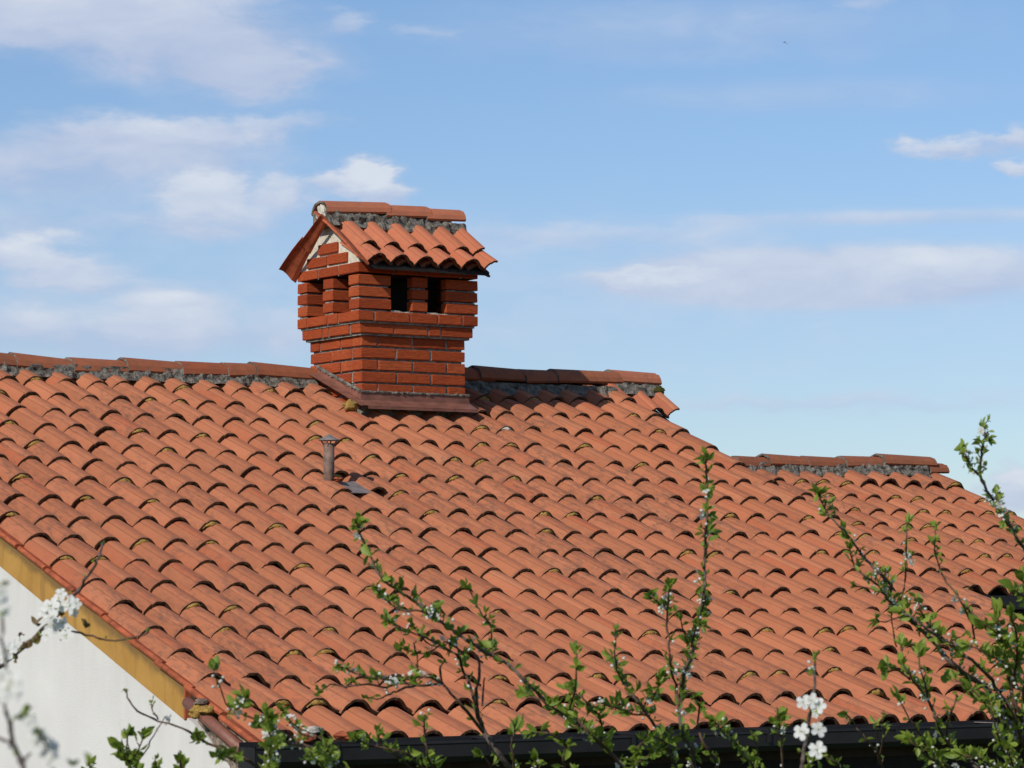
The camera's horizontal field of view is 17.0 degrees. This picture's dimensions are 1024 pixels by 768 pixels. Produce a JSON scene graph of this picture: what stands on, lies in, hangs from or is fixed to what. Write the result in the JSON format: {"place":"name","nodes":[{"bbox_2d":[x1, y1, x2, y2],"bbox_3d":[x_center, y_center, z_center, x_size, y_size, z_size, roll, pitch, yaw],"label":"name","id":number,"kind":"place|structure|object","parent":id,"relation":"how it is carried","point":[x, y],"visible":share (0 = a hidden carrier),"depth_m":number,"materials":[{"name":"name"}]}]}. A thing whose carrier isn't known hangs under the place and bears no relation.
{"place":"outdoors","nodes":[
{"label":"outdoors","id":0,"kind":"place"},
{"bbox_2d":[0,201,1023,767],"bbox_3d":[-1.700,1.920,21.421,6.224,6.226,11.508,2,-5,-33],"label":"house","id":1,"kind":"structure","parent":0,"point":[550,515],"depth_m":18.71,"materials":[{"name":"tile"}]},
{"bbox_2d":[0,0,1023,517],"label":"sky","id":2,"kind":"structure","parent":0,"point":[813,241],"materials":[{"name":"blue"}]},
{"bbox_2d":[587,369,1023,615],"bbox_3d":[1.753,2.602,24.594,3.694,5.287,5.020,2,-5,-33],"label":"house","id":3,"kind":"structure","parent":0,"point":[878,496],"depth_m":24.41,"materials":[{"name":"tile"}]},
{"label":"ground","id":4,"kind":"structure","parent":0,"visible":0},
{"bbox_2d":[0,580,92,767],"bbox_3d":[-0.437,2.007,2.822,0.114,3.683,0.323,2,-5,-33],"label":"plum tree","id":5,"kind":"object","parent":4,"relation":"on","point":[11,687],"visible":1,"depth_m":2.83,"materials":[{"name":"white plant"}]},
{"bbox_2d":[0,541,149,668],"bbox_3d":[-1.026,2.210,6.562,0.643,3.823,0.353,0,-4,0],"label":"plum tree","id":6,"kind":"object","parent":4,"relation":"on","point":[57,607],"visible":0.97,"depth_m":6.57,"materials":[{"name":"white plant"}]},
{"bbox_2d":[81,654,354,767],"bbox_3d":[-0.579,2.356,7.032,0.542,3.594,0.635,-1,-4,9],"label":"plum tree","id":7,"kind":"object","parent":4,"relation":"on","point":[268,720],"visible":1,"depth_m":6.95,"materials":[{"name":"green plant"}]},
{"bbox_2d":[313,446,791,767],"bbox_3d":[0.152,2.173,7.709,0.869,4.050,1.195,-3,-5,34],"label":"plum tree","id":8,"kind":"object","parent":4,"relation":"on","point":[568,713],"visible":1,"depth_m":7.79,"materials":[{"name":"green plant"}]},
{"bbox_2d":[794,650,826,767],"bbox_3d":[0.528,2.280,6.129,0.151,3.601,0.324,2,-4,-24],"label":"plum tree","id":9,"kind":"object","parent":4,"relation":"on","point":[815,704],"visible":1,"depth_m":6.10,"materials":[{"name":"white plant"}]},
{"bbox_2d":[804,414,1023,767],"bbox_3d":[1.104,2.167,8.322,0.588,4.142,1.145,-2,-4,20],"label":"plum tree","id":10,"kind":"object","parent":4,"relation":"on","point":[1012,711],"visible":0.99,"depth_m":8.15,"materials":[{"name":"green plant"}]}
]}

